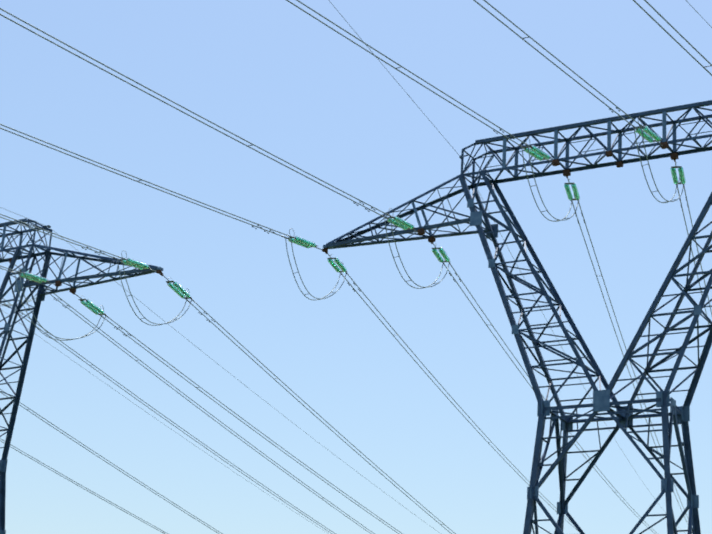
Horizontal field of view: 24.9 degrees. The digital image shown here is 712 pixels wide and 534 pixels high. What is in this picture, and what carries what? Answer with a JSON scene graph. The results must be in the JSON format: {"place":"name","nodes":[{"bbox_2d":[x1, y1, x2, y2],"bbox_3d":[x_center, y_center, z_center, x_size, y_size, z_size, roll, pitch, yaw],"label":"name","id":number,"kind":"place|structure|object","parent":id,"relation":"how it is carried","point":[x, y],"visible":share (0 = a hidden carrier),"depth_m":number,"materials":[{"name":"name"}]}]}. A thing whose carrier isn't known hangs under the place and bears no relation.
{"place":"outdoors","nodes":[
{"label":"outdoors","id":0,"kind":"place"},
{"bbox_2d":[0,0,711,533],"label":"sky","id":1,"kind":"structure","parent":0,"point":[272,75],"materials":[{"name":"blue"}]},
{"label":"ground","id":2,"kind":"structure","parent":0,"visible":0},
{"bbox_2d":[0,207,455,533],"bbox_3d":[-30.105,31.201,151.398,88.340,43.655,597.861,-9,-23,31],"label":"pylon","id":3,"kind":"object","parent":2,"relation":"on","point":[40,282],"visible":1,"depth_m":116.64,"materials":[{"name":"metal"}]},
{"bbox_2d":[0,0,711,533],"bbox_3d":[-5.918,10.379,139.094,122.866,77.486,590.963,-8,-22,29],"label":"pylon","id":4,"kind":"object","parent":2,"relation":"on","point":[624,416],"visible":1,"depth_m":92.76,"materials":[{"name":"metal"}]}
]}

